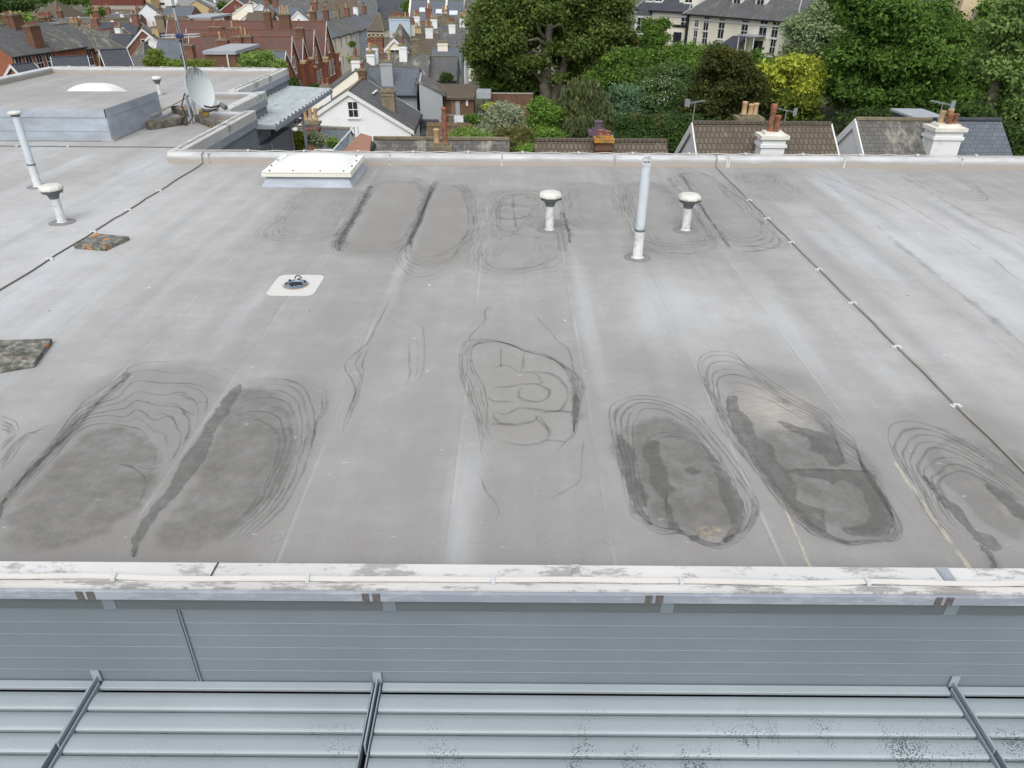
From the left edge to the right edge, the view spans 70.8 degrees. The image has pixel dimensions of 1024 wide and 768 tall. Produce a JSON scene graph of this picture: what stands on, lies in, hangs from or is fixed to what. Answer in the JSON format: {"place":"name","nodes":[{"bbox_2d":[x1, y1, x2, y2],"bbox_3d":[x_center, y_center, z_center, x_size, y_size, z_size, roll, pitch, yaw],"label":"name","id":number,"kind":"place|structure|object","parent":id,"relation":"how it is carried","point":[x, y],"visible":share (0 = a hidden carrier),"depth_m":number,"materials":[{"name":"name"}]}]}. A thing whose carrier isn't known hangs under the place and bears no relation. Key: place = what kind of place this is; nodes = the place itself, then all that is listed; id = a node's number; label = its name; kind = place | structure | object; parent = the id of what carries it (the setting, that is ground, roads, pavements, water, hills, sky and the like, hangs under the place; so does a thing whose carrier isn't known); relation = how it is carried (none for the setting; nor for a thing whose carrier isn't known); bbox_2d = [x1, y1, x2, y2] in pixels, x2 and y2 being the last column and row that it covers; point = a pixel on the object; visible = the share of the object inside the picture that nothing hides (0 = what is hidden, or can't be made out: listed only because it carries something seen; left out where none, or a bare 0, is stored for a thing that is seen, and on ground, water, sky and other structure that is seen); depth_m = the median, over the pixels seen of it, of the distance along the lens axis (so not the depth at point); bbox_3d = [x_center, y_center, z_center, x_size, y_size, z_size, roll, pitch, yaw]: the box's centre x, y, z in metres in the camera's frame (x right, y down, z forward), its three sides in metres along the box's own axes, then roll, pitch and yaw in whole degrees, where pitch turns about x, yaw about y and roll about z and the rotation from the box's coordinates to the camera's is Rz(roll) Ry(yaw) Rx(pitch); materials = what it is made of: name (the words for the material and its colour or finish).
{"place":"outdoors","nodes":[
{"label":"outdoors","id":0,"kind":"place"},
{"bbox_2d":[74,233,129,250],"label":"paving slab","id":1,"kind":"structure","parent":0,"point":[101,242],"depth_m":9.03,"materials":[{"name":"grey concrete"}]},
{"bbox_2d":[0,152,203,289],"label":"lightning conductor","id":2,"kind":"object","parent":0,"point":[91,232],"visible":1,"depth_m":9.48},
{"bbox_2d":[300,129,325,150],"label":"shrub","id":3,"kind":"object","parent":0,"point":[315,139],"visible":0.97,"depth_m":21.30,"materials":[{"name":"green plant"}]},
{"bbox_2d":[292,62,422,140],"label":"white gable house","id":4,"kind":"structure","parent":0,"point":[364,104],"depth_m":57.64,"materials":[{"name":"white paint"}]},
{"bbox_2d":[368,33,419,52],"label":"cream gable house","id":5,"kind":"structure","parent":0,"point":[393,43],"depth_m":83.69,"materials":[{"name":"beige paint"}]},
{"bbox_2d":[0,572,1023,586],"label":"lightning conductor","id":6,"kind":"object","parent":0,"point":[493,579],"visible":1,"depth_m":3.90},
{"bbox_2d":[420,0,857,136],"bbox_3d":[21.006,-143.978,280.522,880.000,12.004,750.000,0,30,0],"label":"ground","id":7,"kind":"structure","parent":0,"point":[827,113],"depth_m":64.30,"materials":[{"name":"green plant"}]},
{"bbox_2d":[3,62,38,75],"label":"outhouse","id":8,"kind":"structure","parent":7,"relation":"on","point":[14,68],"depth_m":72.32,"materials":[{"name":"grey brick"}]},
{"bbox_2d":[0,0,45,16],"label":"tree","id":9,"kind":"object","parent":7,"relation":"on","point":[17,5],"visible":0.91,"depth_m":166.46,"materials":[{"name":"green plant"}]},
{"bbox_2d":[0,11,54,76],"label":"brick terrace house","id":10,"kind":"structure","parent":7,"relation":"on","point":[25,46],"depth_m":89.84,"materials":[{"name":"brown brick"}]},
{"bbox_2d":[3,11,87,55],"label":"brick terrace house","id":11,"kind":"structure","parent":7,"relation":"on","point":[58,42],"depth_m":95.09,"materials":[{"name":"tile"}]},
{"bbox_2d":[33,1,84,17],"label":"hipped hall","id":12,"kind":"structure","parent":7,"relation":"on","point":[68,11],"depth_m":190.27,"materials":[{"name":"red brick"}]},
{"bbox_2d":[50,55,90,66],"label":"outhouse","id":13,"kind":"structure","parent":7,"relation":"on","point":[76,60],"depth_m":77.33,"materials":[{"name":"grey brick"}]},
{"bbox_2d":[52,23,97,65],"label":"brick terrace house","id":14,"kind":"structure","parent":7,"relation":"on","point":[74,32],"depth_m":100.38,"materials":[{"name":"grey tile"}]},
{"bbox_2d":[76,24,124,65],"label":"yellow brick house","id":15,"kind":"structure","parent":7,"relation":"on","point":[98,41],"depth_m":102.28,"materials":[{"name":"stone"}]},
{"bbox_2d":[98,48,133,66],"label":"outhouse","id":16,"kind":"structure","parent":7,"relation":"on","point":[116,57],"depth_m":79.03,"materials":[{"name":"grey tile"}]},
{"bbox_2d":[91,0,145,9],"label":"rust red hall","id":17,"kind":"structure","parent":7,"relation":"on","point":[121,4],"depth_m":284.02,"materials":[{"name":"concrete"}]},
{"bbox_2d":[97,9,142,35],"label":"house","id":18,"kind":"structure","parent":7,"relation":"on","point":[135,25],"depth_m":139.61,"materials":[{"name":"grey brick"}]},
{"bbox_2d":[131,42,151,66],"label":"hipped house","id":19,"kind":"structure","parent":7,"relation":"on","point":[140,52],"depth_m":89.77,"materials":[{"name":"grey brick"}]},
{"bbox_2d":[126,21,159,56],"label":"gabled house","id":20,"kind":"structure","parent":7,"relation":"on","point":[142,35],"depth_m":106.93,"materials":[{"name":"red brick"}]},
{"bbox_2d":[137,2,162,26],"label":"white gabled house","id":21,"kind":"structure","parent":7,"relation":"on","point":[147,10],"depth_m":201.12,"materials":[{"name":"grey stone"}]},
{"bbox_2d":[138,46,171,66],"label":"shrub","id":22,"kind":"object","parent":7,"relation":"on","point":[155,58],"visible":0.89,"depth_m":72.94,"materials":[{"name":"green plant"}]},
{"bbox_2d":[156,35,185,60],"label":"slate house","id":23,"kind":"structure","parent":7,"relation":"on","point":[171,48],"depth_m":91.11,"materials":[{"name":"grey tile"}]},
{"bbox_2d":[154,12,189,32],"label":"brown roofed house","id":24,"kind":"structure","parent":7,"relation":"on","point":[161,21],"depth_m":131.49,"materials":[{"name":"concrete"}]},
{"bbox_2d":[162,6,201,15],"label":"slate hall","id":25,"kind":"structure","parent":7,"relation":"on","point":[186,10],"depth_m":207.35,"materials":[{"name":"grey brick"}]},
{"bbox_2d":[167,58,215,67],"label":"shrub","id":26,"kind":"object","parent":7,"relation":"on","point":[195,62],"visible":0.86,"depth_m":71.37,"materials":[{"name":"green plant"}]},
{"bbox_2d":[188,13,231,19],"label":"flat roofed office","id":27,"kind":"structure","parent":7,"relation":"on","point":[215,16],"depth_m":174.01,"materials":[{"name":"white brick"}]},
{"bbox_2d":[183,19,253,60],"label":"school wing","id":28,"kind":"structure","parent":7,"relation":"on","point":[191,51],"depth_m":90.56,"materials":[{"name":"brown brick"}]},
{"bbox_2d":[202,44,259,66],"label":"flat roofed brick building","id":29,"kind":"structure","parent":7,"relation":"on","point":[227,55],"depth_m":75.42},
{"bbox_2d":[188,35,306,86],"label":"school gable","id":30,"kind":"structure","parent":7,"relation":"on","point":[285,43],"depth_m":93.22,"materials":[{"name":"red brick"}]},
{"bbox_2d":[165,4,340,83],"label":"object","id":31,"kind":"structure","parent":7,"relation":"on","point":[329,53],"depth_m":110.19,"materials":[{"name":"red brick"}]},
{"bbox_2d":[186,19,328,84],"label":"school gable","id":32,"kind":"structure","parent":7,"relation":"on","point":[308,36],"depth_m":103.45,"materials":[{"name":"red brick"}]},
{"bbox_2d":[245,0,277,20],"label":"house","id":33,"kind":"structure","parent":7,"relation":"on","point":[252,14],"depth_m":157.65,"materials":[{"name":"brown brick"}]},
{"bbox_2d":[235,49,288,68],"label":"shrub","id":34,"kind":"object","parent":7,"relation":"on","point":[260,58],"visible":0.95,"depth_m":69.33,"materials":[{"name":"green plant"}]},
{"bbox_2d":[293,38,315,85],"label":"school gable","id":35,"kind":"structure","parent":7,"relation":"on","point":[303,55],"depth_m":99.64,"materials":[{"name":"red brick"}]},
{"bbox_2d":[297,108,354,151],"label":"slate cottage","id":36,"kind":"structure","parent":7,"relation":"on","point":[339,133],"depth_m":43.27,"materials":[{"name":"grey tile"}]},
{"bbox_2d":[318,4,351,74],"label":"street house","id":37,"kind":"structure","parent":7,"relation":"on","point":[343,41],"depth_m":127.28,"materials":[{"name":"beige paint"}]},
{"bbox_2d":[330,4,359,55],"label":"street house","id":38,"kind":"structure","parent":7,"relation":"on","point":[346,26],"depth_m":135.12,"materials":[{"name":"stone"}]},
{"bbox_2d":[311,43,382,111],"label":"street house","id":39,"kind":"structure","parent":7,"relation":"on","point":[347,79],"depth_m":67.19,"materials":[{"name":"beige paint"}]},
{"bbox_2d":[341,3,367,59],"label":"street house","id":40,"kind":"structure","parent":7,"relation":"on","point":[360,27],"depth_m":143.07,"materials":[{"name":"grey stone"}]},
{"bbox_2d":[343,133,371,151],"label":"brick wall","id":41,"kind":"structure","parent":7,"relation":"on","point":[361,142],"depth_m":21.32,"materials":[{"name":"brick"}]},
{"bbox_2d":[366,12,389,36],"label":"cream house","id":42,"kind":"structure","parent":7,"relation":"on","point":[379,24],"depth_m":131.57,"materials":[{"name":"brown tile"}]},
{"bbox_2d":[377,0,406,21],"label":"house","id":43,"kind":"structure","parent":7,"relation":"on","point":[385,7],"depth_m":179.41,"materials":[{"name":"stone"}]},
{"bbox_2d":[366,48,420,126],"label":"grey house","id":44,"kind":"structure","parent":7,"relation":"on","point":[388,74],"depth_m":67.72,"materials":[{"name":"blue stone"}]},
{"bbox_2d":[365,34,430,76],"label":"slate house","id":45,"kind":"structure","parent":7,"relation":"on","point":[403,57],"depth_m":75.04,"materials":[{"name":"grey tile"}]},
{"bbox_2d":[388,11,410,45],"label":"hipped house","id":46,"kind":"structure","parent":7,"relation":"on","point":[399,25],"depth_m":96.24,"materials":[{"name":"paint"}]},
{"bbox_2d":[410,17,438,54],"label":"terraced house","id":47,"kind":"structure","parent":7,"relation":"on","point":[429,39],"depth_m":98.45,"materials":[{"name":"brown concrete"}]},
{"bbox_2d":[415,72,445,135],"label":"wing","id":48,"kind":"structure","parent":7,"relation":"on","point":[431,92],"depth_m":65.29,"materials":[{"name":"white paint"}]},
{"bbox_2d":[409,0,464,20],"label":"terrace block","id":49,"kind":"structure","parent":7,"relation":"on","point":[455,8],"depth_m":171.31,"materials":[{"name":"white stone"}]},
{"bbox_2d":[373,107,509,152],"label":"cottage","id":50,"kind":"structure","parent":7,"relation":"on","point":[437,142],"depth_m":25.92,"materials":[{"name":"stone"}]},
{"bbox_2d":[429,55,460,83],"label":"wing","id":51,"kind":"structure","parent":7,"relation":"on","point":[439,64],"depth_m":76.11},
{"bbox_2d":[432,40,464,83],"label":"slate house","id":52,"kind":"structure","parent":7,"relation":"on","point":[441,47],"depth_m":85.87,"materials":[{"name":"grey tile"}]},
{"bbox_2d":[437,18,468,83],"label":"terraced house","id":53,"kind":"structure","parent":7,"relation":"on","point":[452,35],"depth_m":100.28,"materials":[{"name":"grey stone"}]},
{"bbox_2d":[427,122,481,135],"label":"brick wall","id":54,"kind":"structure","parent":7,"relation":"on","point":[430,125],"depth_m":57.44,"materials":[{"name":"brown brick"}]},
{"bbox_2d":[440,84,474,117],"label":"garden shed row","id":55,"kind":"object","parent":7,"relation":"on","point":[458,99],"visible":0.7,"depth_m":66.50,"materials":[{"name":"brown tile"}]},
{"bbox_2d":[441,9,473,81],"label":"terraced house","id":56,"kind":"structure","parent":7,"relation":"on","point":[445,18],"depth_m":112.26,"materials":[{"name":"grey stone"}]},
{"bbox_2d":[447,124,494,136],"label":"shrub","id":57,"kind":"object","parent":7,"relation":"on","point":[463,131],"visible":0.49,"depth_m":47.76,"materials":[{"name":"green plant"}]},
{"bbox_2d":[460,45,534,114],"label":"shrub","id":58,"kind":"object","parent":7,"relation":"on","point":[488,83],"visible":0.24,"depth_m":71.74,"materials":[{"name":"green plant"}]},
{"bbox_2d":[473,100,530,133],"bbox_3d":[-1.030,-17.161,50.253,4.887,5.169,3.162,0,30,0],"label":"shrub","id":59,"kind":"object","parent":7,"relation":"on","point":[501,114],"visible":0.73,"depth_m":49.02,"materials":[{"name":"green plant"}]},
{"bbox_2d":[0,67,1023,767],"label":"flat roof building","id":60,"kind":"structure","parent":7,"relation":"on","point":[456,365],"depth_m":5.67,"materials":[{"name":"grey rubber"}]},
{"bbox_2d":[7,110,42,188],"bbox_3d":[-7.521,-3.631,11.153,0.330,1.144,0.330,0,30,0],"label":"vent pipe","id":61,"kind":"object","parent":60,"relation":"on","point":[26,150],"visible":0.86,"depth_m":11.12,"materials":[{"name":"white plastic"}]},
{"bbox_2d":[0,338,52,372],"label":"paving slab","id":62,"kind":"object","parent":60,"relation":"on","point":[19,354],"depth_m":6.43,"materials":[{"name":"grey concrete"}]},
{"bbox_2d":[38,183,75,225],"bbox_3d":[-6.154,-2.440,9.726,0.340,0.524,0.340,0,30,0],"label":"roof vent","id":63,"kind":"object","parent":60,"relation":"on","point":[52,191],"visible":1,"depth_m":9.68,"materials":[{"name":"white plastic"}]},
{"bbox_2d":[0,91,161,140],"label":"roof hatch block","id":64,"kind":"structure","parent":60,"relation":"on","point":[75,115],"depth_m":14.37,"materials":[{"name":"white metal"}]},
{"bbox_2d":[67,83,125,90],"bbox_3d":[-10.101,-6.985,17.486,1.540,0.584,1.300,0,30,0],"label":"dome skylight","id":65,"kind":"object","parent":60,"relation":"on","point":[95,87],"visible":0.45,"depth_m":17.16,"materials":[{"name":"plastic"}]},
{"bbox_2d":[145,116,187,129],"bbox_3d":[-7.542,-5.712,15.737,0.200,0.160,0.887,22,36,33],"label":"kerb block","id":66,"kind":"object","parent":60,"relation":"on","point":[162,123],"depth_m":15.63,"materials":[{"name":"grey concrete"}]},
{"bbox_2d":[161,0,200,113],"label":"antenna mast","id":67,"kind":"object","parent":60,"relation":"on","point":[179,35],"visible":0.91,"depth_m":15.75,"materials":[{"name":"grey metal"}]},
{"bbox_2d":[181,67,227,125],"bbox_3d":[-6.771,-6.209,15.606,0.879,1.166,0.970,-20,36,-31],"label":"satellite dish","id":68,"kind":"object","parent":60,"relation":"on","point":[199,89],"visible":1,"depth_m":15.81,"materials":[{"name":"paint"}]},
{"bbox_2d":[256,86,332,151],"bbox_3d":[-6.646,-7.047,21.529,1.410,2.695,6.510,0,30,0],"label":"corrugated canopy","id":69,"kind":"object","parent":60,"relation":"attached to","point":[289,102],"visible":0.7,"depth_m":20.83,"materials":[{"name":"grey metal"}]},
{"bbox_2d":[266,275,323,295],"bbox_3d":[-2.388,-1.125,7.941,0.520,0.076,0.600,0,30,0],"label":"roof anchor","id":70,"kind":"object","parent":60,"relation":"on","point":[295,285],"visible":1,"depth_m":7.91,"materials":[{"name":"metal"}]},
{"bbox_2d":[261,152,366,187],"bbox_3d":[-3.265,-3.612,11.957,1.470,0.354,1.320,0,30,0],"label":"dome skylight","id":71,"kind":"object","parent":60,"relation":"on","point":[317,170],"visible":1,"depth_m":11.50,"materials":[{"name":"plastic"}]},
{"bbox_2d":[0,670,1023,767],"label":"sunshade","id":72,"kind":"object","parent":60,"relation":"attached to","point":[93,725],"visible":1,"depth_m":4.05,"materials":[{"name":"paint"}]},
{"bbox_2d":[537,190,561,233],"bbox_3d":[0.505,-2.305,9.573,0.340,0.524,0.340,0,30,0],"label":"roof vent","id":73,"kind":"object","parent":60,"relation":"on","point":[550,198],"visible":1,"depth_m":9.52,"materials":[{"name":"white plastic"}]},
{"bbox_2d":[191,149,1023,156],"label":"lightning conductor","id":74,"kind":"object","parent":60,"relation":"on","point":[688,153],"visible":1,"depth_m":12.89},
{"bbox_2d":[624,154,651,261],"bbox_3d":[1.534,-2.078,8.483,0.330,1.232,0.330,0,30,0],"label":"vent pipe","id":75,"kind":"object","parent":60,"relation":"on","point":[637,255],"visible":1,"depth_m":8.48,"materials":[{"name":"white plastic"}]},
{"bbox_2d":[673,192,700,233],"bbox_3d":[2.341,-2.293,9.593,0.340,0.504,0.340,0,30,0],"label":"roof vent","id":76,"kind":"object","parent":60,"relation":"on","point":[689,200],"visible":1,"depth_m":9.54,"materials":[{"name":"white plastic"}]},
{"bbox_2d":[491,92,532,119],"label":"garden wall","id":77,"kind":"structure","parent":7,"relation":"on","point":[522,99],"depth_m":68.59,"materials":[{"name":"brown brick"}]},
{"bbox_2d":[490,123,534,151],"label":"shrub","id":78,"kind":"object","parent":7,"relation":"on","point":[517,135],"visible":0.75,"depth_m":40.23,"materials":[{"name":"green plant"}]},
{"bbox_2d":[513,127,570,153],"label":"shrub","id":79,"kind":"object","parent":7,"relation":"on","point":[547,133],"visible":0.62,"depth_m":40.88,"materials":[{"name":"green plant"}]},
{"bbox_2d":[522,95,569,141],"bbox_3d":[2.163,-18.110,51.922,4.488,5.190,3.514,0,30,0],"label":"bush","id":80,"kind":"object","parent":7,"relation":"on","point":[546,114],"visible":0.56,"depth_m":50.75,"materials":[{"name":"green plant"}]},
{"bbox_2d":[454,0,644,104],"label":"tree","id":81,"kind":"object","parent":7,"relation":"on","point":[578,36],"visible":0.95,"depth_m":67.97,"materials":[{"name":"green plant"}]},
{"bbox_2d":[553,74,619,137],"bbox_3d":[4.920,-19.192,52.526,5.545,6.380,4.608,0,30,0],"label":"conifer","id":82,"kind":"object","parent":7,"relation":"on","point":[586,104],"visible":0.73,"depth_m":51.17,"materials":[{"name":"green plant"}]},
{"bbox_2d":[534,120,667,153],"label":"cottage","id":83,"kind":"structure","parent":7,"relation":"on","point":[600,138],"depth_m":25.95,"materials":[{"name":"brown brick"}]},
{"bbox_2d":[603,80,648,137],"bbox_3d":[8.219,-19.466,53.383,4.623,5.650,4.901,-16,34,-26],"label":"shrub","id":84,"kind":"object","parent":7,"relation":"on","point":[622,96],"visible":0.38,"depth_m":52.74,"materials":[{"name":"green plant"}]},
{"bbox_2d":[580,40,706,92],"bbox_3d":[12.079,-27.112,64.404,12.417,6.594,7.009,0,30,0],"label":"shrub","id":85,"kind":"object","parent":7,"relation":"on","point":[621,64],"visible":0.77,"depth_m":62.96,"materials":[{"name":"green plant"}]},
{"bbox_2d":[630,15,675,62],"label":"conifer","id":86,"kind":"object","parent":7,"relation":"on","point":[653,35],"visible":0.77,"depth_m":68.22,"materials":[{"name":"green plant"}]},
{"bbox_2d":[610,109,712,152],"bbox_3d":[8.809,-13.543,43.634,6.381,5.576,4.992,9,31,15],"label":"shrub","id":87,"kind":"object","parent":7,"relation":"on","point":[673,131],"visible":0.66,"depth_m":42.54,"materials":[{"name":"green plant"}]},
{"bbox_2d":[630,60,698,123],"bbox_3d":[12.640,-22.549,57.380,6.877,5.832,7.806,25,38,35],"label":"shrub","id":88,"kind":"object","parent":7,"relation":"on","point":[672,72],"visible":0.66,"depth_m":56.03,"materials":[{"name":"green plant"}]},
{"bbox_2d":[633,0,703,47],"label":"cream villa","id":89,"kind":"object","parent":7,"relation":"on","point":[675,10],"visible":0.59,"depth_m":83.92,"materials":[{"name":"paint"}]},
{"bbox_2d":[483,55,944,139],"bbox_3d":[19.359,-19.805,55.079,46.557,7.808,35.289,0,30,0],"label":"ground cover","id":90,"kind":"object","parent":7,"relation":"on","point":[840,117],"visible":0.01,"depth_m":54.94,"materials":[{"name":"green plant"}]},
{"bbox_2d":[673,42,783,120],"bbox_3d":[16.365,-21.856,54.349,8.244,7.177,5.180,0,30,0],"label":"tree","id":91,"kind":"object","parent":7,"relation":"on","point":[729,81],"visible":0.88,"depth_m":53.01,"materials":[{"name":"green plant"}]},
{"bbox_2d":[674,101,839,155],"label":"cottage","id":92,"kind":"structure","parent":7,"relation":"on","point":[752,131],"depth_m":25.46,"materials":[{"name":"brown tile"}]},
{"bbox_2d":[683,0,852,60],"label":"cream villa","id":93,"kind":"object","parent":7,"relation":"on","point":[741,24],"visible":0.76,"depth_m":73.72,"materials":[{"name":"grey stone"}]},
{"bbox_2d":[755,49,832,120],"bbox_3d":[21.611,-22.708,55.895,6.853,5.832,5.230,0,30,0],"label":"tree","id":94,"kind":"object","parent":7,"relation":"on","point":[796,78],"visible":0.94,"depth_m":54.75,"materials":[{"name":"yellow plant"}]},
{"bbox_2d":[610,40,984,114],"bbox_3d":[27.244,-32.022,74.912,42.206,7.150,46.817,0,30,0],"label":"ground cover","id":95,"kind":"object","parent":7,"relation":"on","point":[965,94],"visible":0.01,"depth_m":56.96,"materials":[{"name":"green plant"}]},
{"bbox_2d":[776,0,846,62],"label":"tree","id":96,"kind":"object","parent":7,"relation":"on","point":[812,34],"visible":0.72,"depth_m":67.31,"materials":[{"name":"green plant"}]},
{"bbox_2d":[836,117,935,155],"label":"cottage","id":97,"kind":"structure","parent":7,"relation":"on","point":[882,135],"depth_m":25.46,"materials":[{"name":"tile"}]},
{"bbox_2d":[808,0,975,111],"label":"tree","id":98,"kind":"object","parent":7,"relation":"on","point":[894,53],"visible":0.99,"depth_m":53.19,"materials":[{"name":"green plant"}]},
{"bbox_2d":[842,95,1023,155],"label":"hedge","id":99,"kind":"object","parent":7,"relation":"on","point":[1015,138],"visible":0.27,"depth_m":43.10,"materials":[{"name":"green plant"}]},
{"bbox_2d":[890,108,1012,155],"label":"cottage","id":100,"kind":"structure","parent":7,"relation":"on","point":[950,133],"depth_m":25.16,"materials":[{"name":"grey stone"}]},
{"bbox_2d":[920,0,982,20],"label":"cream villa","id":101,"kind":"object","parent":7,"relation":"on","point":[964,5],"visible":0.03,"depth_m":65.55,"materials":[{"name":"grey stone"}]},
{"bbox_2d":[945,0,1000,98],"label":"tree","id":102,"kind":"object","parent":7,"relation":"on","point":[965,31],"visible":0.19,"depth_m":59.25,"materials":[{"name":"green plant"}]},
{"bbox_2d":[961,0,1023,135],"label":"tree","id":103,"kind":"object","parent":7,"relation":"on","point":[1001,65],"visible":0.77,"depth_m":43.34,"materials":[{"name":"green plant"}]},
{"bbox_2d":[715,154,1023,472],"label":"lightning conductor","id":104,"kind":"object","parent":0,"point":[954,404],"visible":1,"depth_m":6.74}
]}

